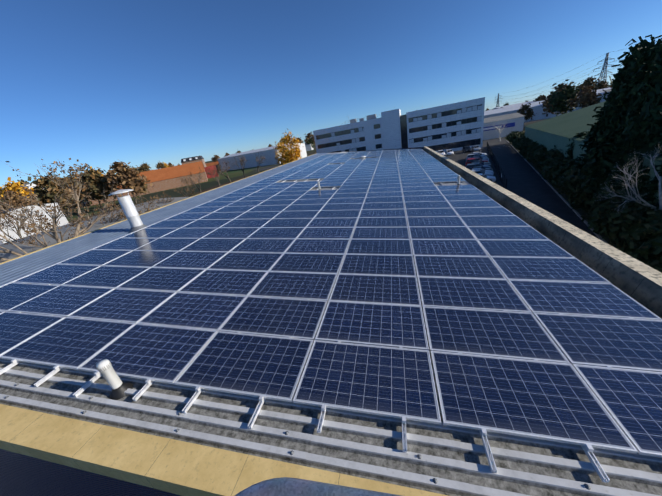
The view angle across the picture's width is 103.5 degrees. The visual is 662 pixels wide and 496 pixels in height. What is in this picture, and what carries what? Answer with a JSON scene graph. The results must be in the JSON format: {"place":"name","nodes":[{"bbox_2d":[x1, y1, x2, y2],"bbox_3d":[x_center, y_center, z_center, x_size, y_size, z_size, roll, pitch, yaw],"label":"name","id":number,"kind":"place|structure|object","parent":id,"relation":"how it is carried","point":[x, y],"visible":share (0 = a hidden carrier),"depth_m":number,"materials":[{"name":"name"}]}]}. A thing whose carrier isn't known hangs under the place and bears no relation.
{"place":"outdoors","nodes":[
{"label":"outdoors","id":0,"kind":"place"},
{"bbox_2d":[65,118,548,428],"bbox_3d":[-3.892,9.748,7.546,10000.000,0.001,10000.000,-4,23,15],"label":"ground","id":1,"kind":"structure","parent":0,"point":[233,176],"depth_m":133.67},
{"bbox_2d":[0,189,31,209],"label":"tree","id":2,"kind":"object","parent":1,"relation":"on","point":[15,200],"visible":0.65,"depth_m":120.42,"materials":[{"name":"brown plant"}]},
{"bbox_2d":[0,177,33,206],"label":"tree","id":3,"kind":"object","parent":1,"relation":"on","point":[15,186],"visible":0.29,"depth_m":125.59,"materials":[{"name":"yellow plant"}]},
{"bbox_2d":[0,206,36,240],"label":"bush","id":4,"kind":"object","parent":1,"relation":"on","point":[18,227],"visible":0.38,"depth_m":39.04,"materials":[{"name":"brown plant"}]},
{"bbox_2d":[9,177,28,184],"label":"tree","id":5,"kind":"object","parent":1,"relation":"on","point":[24,182],"visible":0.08,"depth_m":315.96,"materials":[{"name":"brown plant"}]},
{"bbox_2d":[2,183,35,190],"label":"building","id":6,"kind":"structure","parent":1,"relation":"on","point":[29,186],"depth_m":159.57,"materials":[{"name":"white paint"}]},
{"bbox_2d":[0,202,68,243],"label":"white unit","id":7,"kind":"object","parent":1,"relation":"on","point":[62,221],"visible":0.09,"depth_m":56.56,"materials":[{"name":"white metal"}]},
{"bbox_2d":[10,228,75,249],"bbox_3d":[-27.321,1.456,27.405,6.966,7.776,4.356,-14,23,-8],"label":"bush","id":8,"kind":"object","parent":1,"relation":"on","point":[36,244],"visible":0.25,"depth_m":25.93,"materials":[{"name":"brown plant"}]},
{"bbox_2d":[28,170,77,215],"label":"tree","id":9,"kind":"object","parent":1,"relation":"on","point":[40,189],"visible":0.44,"depth_m":96.67,"materials":[{"name":"brown plant"}]},
{"bbox_2d":[0,158,123,261],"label":"tree","id":10,"kind":"object","parent":1,"relation":"on","point":[39,203],"visible":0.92,"depth_m":19.82,"materials":[{"name":"beige plant"}]},
{"bbox_2d":[30,202,96,232],"bbox_3d":[-36.217,-1.526,36.458,4.767,9.253,6.955,-2,24,19],"label":"bush","id":11,"kind":"object","parent":1,"relation":"on","point":[43,227],"visible":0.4,"depth_m":35.16,"materials":[{"name":"brown plant"}]},
{"bbox_2d":[44,179,85,216],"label":"tree","id":12,"kind":"object","parent":1,"relation":"on","point":[48,200],"visible":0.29,"depth_m":97.90,"materials":[{"name":"brown plant"}]},
{"bbox_2d":[67,181,85,205],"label":"tree","id":13,"kind":"object","parent":1,"relation":"on","point":[77,192],"visible":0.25,"depth_m":133.92,"materials":[{"name":"brown plant"}]},
{"bbox_2d":[70,168,107,206],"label":"tree","id":14,"kind":"object","parent":1,"relation":"on","point":[83,178],"visible":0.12,"depth_m":111.12,"materials":[{"name":"brown plant"}]},
{"bbox_2d":[58,203,123,228],"bbox_3d":[-28.588,-1.785,33.830,5.100,9.138,6.759,-2,24,20],"label":"bush","id":15,"kind":"object","parent":1,"relation":"on","point":[109,219],"visible":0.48,"depth_m":32.79,"materials":[{"name":"brown plant"}]},
{"bbox_2d":[0,197,188,262],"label":"neighbour shed","id":16,"kind":"structure","parent":1,"relation":"on","point":[52,241],"depth_m":31.70,"materials":[{"name":"grey metal"}]},
{"bbox_2d":[80,165,122,204],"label":"tree","id":17,"kind":"object","parent":1,"relation":"on","point":[97,184],"visible":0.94,"depth_m":101.00,"materials":[{"name":"brown plant"}]},
{"bbox_2d":[104,160,153,203],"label":"tree","id":18,"kind":"object","parent":1,"relation":"on","point":[124,177],"visible":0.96,"depth_m":100.56,"materials":[{"name":"brown plant"}]},
{"bbox_2d":[126,174,149,199],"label":"tree","id":19,"kind":"object","parent":1,"relation":"on","point":[145,186],"visible":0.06,"depth_m":113.89,"materials":[{"name":"brown plant"}]},
{"bbox_2d":[108,202,167,219],"bbox_3d":[-24.999,-2.541,35.901,4.356,7.776,6.966,3,26,29],"label":"bush","id":20,"kind":"object","parent":1,"relation":"on","point":[125,218],"visible":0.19,"depth_m":33.66,"materials":[{"name":"brown plant"}]},
{"bbox_2d":[138,162,151,171],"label":"tree","id":21,"kind":"object","parent":1,"relation":"on","point":[144,167],"visible":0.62,"depth_m":395.03,"materials":[{"name":"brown plant"}]},
{"bbox_2d":[88,161,207,204],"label":"brick shed","id":22,"kind":"structure","parent":1,"relation":"on","point":[162,179],"depth_m":149.06,"materials":[{"name":"brick"}]},
{"bbox_2d":[134,193,162,203],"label":"bush","id":23,"kind":"object","parent":1,"relation":"on","point":[141,196],"visible":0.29,"depth_m":48.05,"materials":[{"name":"brown plant"}]},
{"bbox_2d":[137,195,164,213],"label":"bush","id":24,"kind":"object","parent":1,"relation":"on","point":[148,209],"visible":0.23,"depth_m":25.50,"materials":[{"name":"brown plant"}]},
{"bbox_2d":[131,191,173,206],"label":"bush","id":25,"kind":"object","parent":1,"relation":"on","point":[168,199],"visible":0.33,"depth_m":42.25,"materials":[{"name":"brown plant"}]},
{"bbox_2d":[155,161,166,168],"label":"tree","id":26,"kind":"object","parent":1,"relation":"on","point":[160,165],"visible":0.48,"depth_m":427.54,"materials":[{"name":"brown plant"}]},
{"bbox_2d":[174,178,195,196],"bbox_3d":[-32.401,-11.522,59.746,4.667,8.331,7.464,-15,23,-11],"label":"tree","id":27,"kind":"object","parent":1,"relation":"on","point":[187,188],"visible":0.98,"depth_m":58.16,"materials":[{"name":"brown plant"}]},
{"bbox_2d":[177,167,202,192],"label":"tree","id":28,"kind":"object","parent":1,"relation":"on","point":[184,179],"visible":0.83,"depth_m":68.04,"materials":[{"name":"brown plant"}]},
{"bbox_2d":[181,156,205,166],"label":"rooftop structure","id":29,"kind":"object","parent":1,"relation":"on","point":[191,159],"visible":0.17,"depth_m":214.42,"materials":[{"name":"white"}]},
{"bbox_2d":[204,166,218,177],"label":"red hoarding","id":30,"kind":"object","parent":1,"relation":"on","point":[208,171],"visible":0.19,"depth_m":177.61,"materials":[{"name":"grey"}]},
{"bbox_2d":[205,161,220,170],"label":"building","id":31,"kind":"structure","parent":1,"relation":"on","point":[212,163],"depth_m":256.60,"materials":[{"name":"brick"}]},
{"bbox_2d":[203,162,228,186],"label":"tree","id":32,"kind":"object","parent":1,"relation":"on","point":[215,173],"visible":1,"depth_m":84.06,"materials":[{"name":"brown plant"}]},
{"bbox_2d":[211,159,231,182],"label":"tree","id":33,"kind":"object","parent":1,"relation":"on","point":[217,172],"visible":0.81,"depth_m":93.20,"materials":[{"name":"brown plant"}]},
{"bbox_2d":[0,147,447,495],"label":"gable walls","id":34,"kind":"structure","parent":1,"relation":"on","point":[43,454],"depth_m":2.82,"materials":[{"name":"yellow paint"}]},
{"bbox_2d":[0,153,326,285],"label":"metal roof","id":35,"kind":"structure","parent":34,"relation":"attached to","point":[15,269],"depth_m":10.17,"materials":[{"name":"grey metal"}]},
{"bbox_2d":[0,150,661,495],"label":"roof sheeting","id":36,"kind":"object","parent":34,"relation":"attached to","point":[453,460],"visible":0.06,"depth_m":2.75,"materials":[{"name":"grey metal"}]},
{"bbox_2d":[96,359,132,399],"bbox_3d":[-2.903,1.714,3.456,0.276,0.555,0.276,-4,23,15],"label":"vent pipe","id":37,"kind":"object","parent":36,"relation":"on","point":[106,370],"visible":0.98,"depth_m":3.44,"materials":[{"name":"white plastic"}]},
{"bbox_2d":[109,189,146,232],"bbox_3d":[-7.846,-1.430,10.205,0.820,1.700,0.820,-4,23,15],"label":"vent pipe","id":38,"kind":"object","parent":36,"relation":"on","point":[131,213],"visible":0.9,"depth_m":10.07,"materials":[{"name":"metal"}]},
{"bbox_2d":[5,384,590,489],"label":"roof bolts","id":39,"kind":"object","parent":36,"relation":"attached to","point":[435,481],"visible":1,"depth_m":2.65,"materials":[{"name":"grey metal"}]},
{"bbox_2d":[0,156,633,482],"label":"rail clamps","id":40,"kind":"object","parent":36,"relation":"attached to","point":[588,449],"visible":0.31,"depth_m":3.18,"materials":[{"name":"metal"}]},
{"bbox_2d":[0,149,661,457],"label":"solar panels","id":41,"kind":"object","parent":36,"relation":"on","point":[569,386],"visible":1,"depth_m":4.61,"materials":[{"name":"blue glass"}]},
{"bbox_2d":[423,146,661,318],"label":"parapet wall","id":42,"kind":"structure","parent":34,"relation":"attached to","point":[638,281],"depth_m":5.99,"materials":[{"name":"concrete"}]},
{"bbox_2d":[233,153,246,177],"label":"tree","id":43,"kind":"object","parent":1,"relation":"on","point":[241,162],"visible":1,"depth_m":107.81,"materials":[{"name":"brown plant"}]},
{"bbox_2d":[256,152,265,172],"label":"tree","id":44,"kind":"object","parent":1,"relation":"on","point":[260,161],"visible":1,"depth_m":119.20,"materials":[{"name":"brown plant"}]},
{"bbox_2d":[218,143,306,170],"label":"warehouse building","id":45,"kind":"structure","parent":1,"relation":"on","point":[252,155],"depth_m":213.81,"materials":[{"name":"white metal"}]},
{"bbox_2d":[273,141,289,165],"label":"yellow birch tree","id":46,"kind":"object","parent":1,"relation":"on","point":[281,159],"visible":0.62,"depth_m":103.17,"materials":[{"name":"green plant"}]},
{"bbox_2d":[305,144,312,150],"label":"building","id":47,"kind":"structure","parent":1,"relation":"on","point":[308,147],"depth_m":374.57,"materials":[{"name":"white paint"}]},
{"bbox_2d":[305,138,313,147],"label":"tree","id":48,"kind":"object","parent":1,"relation":"on","point":[310,141],"visible":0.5,"depth_m":377.67,"materials":[{"name":"green plant"}]},
{"bbox_2d":[305,132,314,144],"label":"tree","id":49,"kind":"object","parent":1,"relation":"on","point":[308,136],"visible":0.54,"depth_m":459.20,"materials":[{"name":"green plant"}]},
{"bbox_2d":[313,97,484,152],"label":"office block","id":50,"kind":"structure","parent":1,"relation":"on","point":[458,126],"depth_m":90.18,"materials":[{"name":"white paint"}]},
{"bbox_2d":[495,93,501,106],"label":"pylon","id":51,"kind":"object","parent":1,"relation":"on","point":[497,104],"visible":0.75,"depth_m":707.16,"materials":[{"name":"silver metal"}]},
{"bbox_2d":[492,100,535,109],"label":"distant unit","id":52,"kind":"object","parent":1,"relation":"on","point":[510,105],"visible":0.13,"depth_m":375.10,"materials":[{"name":"white metal"}]},
{"bbox_2d":[533,94,545,101],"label":"tree","id":53,"kind":"object","parent":1,"relation":"on","point":[538,98],"visible":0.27,"depth_m":227.28,"materials":[{"name":"green plant"}]},
{"bbox_2d":[484,91,609,121],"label":"warehouse","id":54,"kind":"structure","parent":1,"relation":"on","point":[536,107],"depth_m":163.86,"materials":[{"name":"white metal"}]},
{"bbox_2d":[501,88,610,107],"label":"warehouse roof","id":55,"kind":"structure","parent":1,"relation":"on","point":[537,101],"depth_m":229.46,"materials":[{"name":"white metal"}]},
{"bbox_2d":[546,79,579,114],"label":"tree","id":56,"kind":"object","parent":1,"relation":"on","point":[558,102],"visible":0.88,"depth_m":121.91,"materials":[{"name":"green plant"}]},
{"bbox_2d":[566,83,605,108],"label":"tree","id":57,"kind":"object","parent":1,"relation":"on","point":[586,96],"visible":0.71,"depth_m":110.50,"materials":[{"name":"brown plant"}]},
{"bbox_2d":[579,74,599,89],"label":"tree","id":58,"kind":"object","parent":1,"relation":"on","point":[588,81],"visible":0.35,"depth_m":330.54,"materials":[{"name":"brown plant"}]},
{"bbox_2d":[525,101,661,201],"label":"green warehouse","id":59,"kind":"structure","parent":1,"relation":"on","point":[559,131],"depth_m":42.59,"materials":[{"name":"green metal"}]},
{"bbox_2d":[592,78,608,90],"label":"tree","id":60,"kind":"object","parent":1,"relation":"on","point":[602,84],"visible":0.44,"depth_m":240.12,"materials":[{"name":"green plant"}]},
{"bbox_2d":[593,53,614,86],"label":"pylon","id":61,"kind":"object","parent":1,"relation":"on","point":[605,65],"visible":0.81,"depth_m":292.76,"materials":[{"name":"silver metal"}]},
{"bbox_2d":[486,41,655,106],"bbox_3d":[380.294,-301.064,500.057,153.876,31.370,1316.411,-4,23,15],"label":"power lines","id":62,"kind":"object","parent":61,"relation":"attached to","point":[564,81],"visible":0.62,"depth_m":350.46,"materials":[{"name":"grey metal"}]},
{"bbox_2d":[235,477,401,495],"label":"basket rail","id":63,"kind":"object","parent":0,"point":[285,486],"visible":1,"depth_m":0.59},
{"bbox_2d":[0,0,661,187],"label":"sky","id":64,"kind":"structure","parent":0,"point":[96,83],"materials":[{"name":"blue"}]},
{"bbox_2d":[257,124,656,266],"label":"ground","id":65,"kind":"structure","parent":0,"point":[526,181],"depth_m":39.99,"materials":[{"name":"grey asphalt"}]},
{"bbox_2d":[275,129,303,162],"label":"yellow birch tree","id":66,"kind":"object","parent":65,"relation":"on","point":[292,154],"visible":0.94,"depth_m":91.18,"materials":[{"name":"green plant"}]},
{"bbox_2d":[445,149,453,155],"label":"car","id":67,"kind":"object","parent":65,"relation":"on","point":[449,152],"visible":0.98,"depth_m":82.26,"materials":[{"name":"paint"}]},
{"bbox_2d":[462,146,471,152],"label":"car","id":68,"kind":"object","parent":65,"relation":"on","point":[465,149],"visible":1,"depth_m":81.08,"materials":[{"name":"paint"}]},
{"bbox_2d":[471,145,480,151],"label":"car","id":69,"kind":"object","parent":65,"relation":"on","point":[475,148],"visible":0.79,"depth_m":80.51,"materials":[{"name":"paint"}]},
{"bbox_2d":[466,153,486,160],"bbox_3d":[35.944,-22.453,64.572,4.547,1.681,1.891,2,26,27],"label":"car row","id":70,"kind":"object","parent":65,"relation":"on","point":[469,156],"visible":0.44,"depth_m":64.25,"materials":[{"name":"paint"}]},
{"bbox_2d":[465,158,488,165],"bbox_3d":[32.640,-19.273,58.449,4.547,1.681,1.891,2,26,27],"label":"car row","id":71,"kind":"object","parent":65,"relation":"on","point":[470,160],"visible":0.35,"depth_m":58.15,"materials":[{"name":"paint"}]},
{"bbox_2d":[466,163,490,168],"bbox_3d":[29.335,-16.094,52.326,4.547,1.681,1.891,2,26,27],"label":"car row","id":72,"kind":"object","parent":65,"relation":"on","point":[469,166],"visible":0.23,"depth_m":51.99,"materials":[{"name":"paint"}]},
{"bbox_2d":[469,160,489,163],"bbox_3d":[31.823,-18.104,56.312,4.415,1.461,1.836,2,26,27],"label":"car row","id":73,"kind":"object","parent":65,"relation":"on","point":[481,161],"visible":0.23,"depth_m":55.67,"materials":[{"name":"paint"}]},
{"bbox_2d":[469,166,492,170],"bbox_3d":[28.518,-14.924,50.189,4.415,1.461,1.836,2,26,27],"label":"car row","id":74,"kind":"object","parent":65,"relation":"on","point":[482,168],"visible":0.21,"depth_m":49.68,"materials":[{"name":"paint"}]},
{"bbox_2d":[471,169,492,175],"bbox_3d":[26.030,-12.914,46.203,4.547,1.681,1.891,2,26,27],"label":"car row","id":75,"kind":"object","parent":65,"relation":"on","point":[483,172],"visible":0.21,"depth_m":45.38,"materials":[{"name":"paint"}]},
{"bbox_2d":[471,168,493,174],"bbox_3d":[27.276,-13.909,48.200,4.680,1.548,1.946,2,26,27],"label":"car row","id":76,"kind":"object","parent":65,"relation":"on","point":[490,171],"visible":0.15,"depth_m":47.64,"materials":[{"name":"paint"}]},
{"bbox_2d":[479,173,495,181],"bbox_3d":[25.213,-11.745,44.066,4.415,1.461,1.836,2,26,27],"label":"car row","id":77,"kind":"object","parent":65,"relation":"on","point":[492,178],"visible":0.31,"depth_m":42.88,"materials":[{"name":"paint"}]},
{"bbox_2d":[487,142,506,188],"bbox_3d":[36.965,-20.712,59.597,0.121,2.000,58.061,2,26,27],"label":"palisade fence","id":78,"kind":"object","parent":65,"relation":"on","point":[497,167],"visible":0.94,"depth_m":47.21,"materials":[{"name":"black metal"}]},
{"bbox_2d":[492,122,510,140],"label":"bare tree","id":79,"kind":"object","parent":65,"relation":"on","point":[499,130],"visible":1,"depth_m":93.07,"materials":[{"name":"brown plant"}]},
{"bbox_2d":[483,113,523,139],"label":"building","id":80,"kind":"structure","parent":65,"relation":"on","point":[517,119],"depth_m":103.65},
{"bbox_2d":[483,122,514,130],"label":"colour supplies sign","id":81,"kind":"object","parent":80,"relation":"attached to","point":[498,127],"visible":0.57,"depth_m":103.13,"materials":[{"name":"blue plastic"}]},
{"bbox_2d":[509,130,524,143],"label":"hedge","id":82,"kind":"object","parent":65,"relation":"on","point":[520,132],"visible":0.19,"depth_m":72.26,"materials":[{"name":"green plant"}]},
{"bbox_2d":[512,134,524,148],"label":"hedge","id":83,"kind":"object","parent":65,"relation":"on","point":[516,140],"visible":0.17,"depth_m":65.83,"materials":[{"name":"green plant"}]},
{"bbox_2d":[513,135,525,149],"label":"hedge","id":84,"kind":"object","parent":65,"relation":"on","point":[520,138],"visible":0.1,"depth_m":63.94,"materials":[{"name":"green plant"}]},
{"bbox_2d":[518,139,532,152],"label":"hedge","id":85,"kind":"object","parent":65,"relation":"on","point":[525,144],"visible":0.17,"depth_m":56.42,"materials":[{"name":"green plant"}]},
{"bbox_2d":[517,103,536,120],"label":"tree","id":86,"kind":"object","parent":65,"relation":"on","point":[523,109],"visible":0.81,"depth_m":138.03,"materials":[{"name":"green plant"}]},
{"bbox_2d":[520,142,538,158],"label":"hedge","id":87,"kind":"object","parent":65,"relation":"on","point":[526,150],"visible":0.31,"depth_m":51.18,"materials":[{"name":"green plant"}]},
{"bbox_2d":[525,143,545,161],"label":"hedge","id":88,"kind":"object","parent":65,"relation":"on","point":[534,150],"visible":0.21,"depth_m":47.75,"materials":[{"name":"green plant"}]},
{"bbox_2d":[528,145,546,163],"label":"hedge","id":89,"kind":"object","parent":65,"relation":"on","point":[540,150],"visible":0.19,"depth_m":45.43,"materials":[{"name":"green plant"}]},
{"bbox_2d":[532,149,553,168],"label":"hedge","id":90,"kind":"object","parent":65,"relation":"on","point":[534,159],"visible":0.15,"depth_m":42.52,"materials":[{"name":"green plant"}]},
{"bbox_2d":[535,151,551,170],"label":"hedge","id":91,"kind":"object","parent":65,"relation":"on","point":[537,163],"visible":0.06,"depth_m":41.11,"materials":[{"name":"green plant"}]},
{"bbox_2d":[536,149,563,171],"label":"hedge","id":92,"kind":"object","parent":65,"relation":"on","point":[543,160],"visible":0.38,"depth_m":38.12,"materials":[{"name":"green plant"}]},
{"bbox_2d":[540,159,561,179],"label":"hedge","id":93,"kind":"object","parent":65,"relation":"on","point":[545,178],"visible":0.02,"depth_m":35.81,"materials":[{"name":"green plant"}]},
{"bbox_2d":[539,156,564,177],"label":"hedge","id":94,"kind":"object","parent":65,"relation":"on","point":[551,160],"visible":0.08,"depth_m":36.50,"materials":[{"name":"green plant"}]},
{"bbox_2d":[539,82,575,116],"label":"tree","id":95,"kind":"object","parent":65,"relation":"on","point":[545,100],"visible":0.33,"depth_m":135.20,"materials":[{"name":"green plant"}]},
{"bbox_2d":[543,157,575,184],"bbox_3d":[29.962,-9.630,33.190,4.324,4.140,4.536,0,25,24],"label":"hedge","id":96,"kind":"object","parent":65,"relation":"on","point":[554,168],"visible":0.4,"depth_m":33.12,"materials":[{"name":"green plant"}]},
{"bbox_2d":[549,161,578,187],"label":"hedge","id":97,"kind":"object","parent":65,"relation":"on","point":[565,169],"visible":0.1,"depth_m":31.55,"materials":[{"name":"green plant"}]},
{"bbox_2d":[553,162,577,191],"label":"hedge","id":98,"kind":"object","parent":65,"relation":"on","point":[557,183],"visible":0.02,"depth_m":30.34,"materials":[{"name":"green plant"}]},
{"bbox_2d":[561,131,587,160],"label":"bush","id":99,"kind":"object","parent":65,"relation":"on","point":[569,151],"visible":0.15,"depth_m":33.43,"materials":[{"name":"green plant"}]},
{"bbox_2d":[578,182,632,218],"bbox_3d":[23.485,-3.735,22.172,4.384,4.001,4.179,-12,23,-3],"label":"hedge","id":100,"kind":"object","parent":65,"relation":"on","point":[591,201],"visible":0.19,"depth_m":22.44,"materials":[{"name":"green plant"}]},
{"bbox_2d":[563,34,651,176],"bbox_3d":[28.500,-11.974,25.654,7.193,14.649,7.013,-14,23,-8],"label":"cypress","id":101,"kind":"object","parent":65,"relation":"on","point":[601,116],"visible":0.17,"depth_m":25.31,"materials":[{"name":"green plant"}]},
{"bbox_2d":[580,188,638,228],"bbox_3d":[22.500,-2.887,20.513,4.443,4.055,4.235,6,27,33],"label":"hedge","id":102,"kind":"object","parent":65,"relation":"on","point":[603,206],"visible":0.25,"depth_m":20.14,"materials":[{"name":"green plant"}]},
{"bbox_2d":[570,37,661,210],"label":"cypress","id":103,"kind":"object","parent":65,"relation":"on","point":[596,166],"visible":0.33,"depth_m":22.11,"materials":[{"name":"green plant"}]},
{"bbox_2d":[587,196,658,242],"bbox_3d":[21.634,-1.938,18.812,4.091,3.917,4.292,-15,23,-12],"label":"hedge","id":104,"kind":"object","parent":65,"relation":"on","point":[601,218],"visible":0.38,"depth_m":18.71,"materials":[{"name":"green plant"}]},
{"bbox_2d":[586,35,661,207],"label":"cypress","id":105,"kind":"object","parent":65,"relation":"on","point":[645,134],"visible":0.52,"depth_m":19.33,"materials":[{"name":"green plant"}]},
{"bbox_2d":[597,145,661,214],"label":"pale bare tree","id":106,"kind":"object","parent":65,"relation":"on","point":[660,193],"visible":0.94,"depth_m":17.49,"materials":[{"name":"grey plant"}]},
{"bbox_2d":[601,205,661,251],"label":"hedge","id":107,"kind":"object","parent":65,"relation":"on","point":[622,230],"visible":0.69,"depth_m":17.03,"materials":[{"name":"green plant"}]},
{"bbox_2d":[620,215,661,263],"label":"hedge","id":108,"kind":"object","parent":65,"relation":"on","point":[652,233],"visible":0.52,"depth_m":15.57,"materials":[{"name":"green plant"}]},
{"bbox_2d":[628,242,661,272],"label":"hedge","id":109,"kind":"object","parent":65,"relation":"on","point":[650,254],"visible":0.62,"depth_m":14.53,"materials":[{"name":"green plant"}]},
{"bbox_2d":[636,163,661,211],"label":"bush","id":110,"kind":"object","parent":65,"relation":"on","point":[653,186],"visible":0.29,"depth_m":18.36,"materials":[{"name":"green plant"}]}
]}

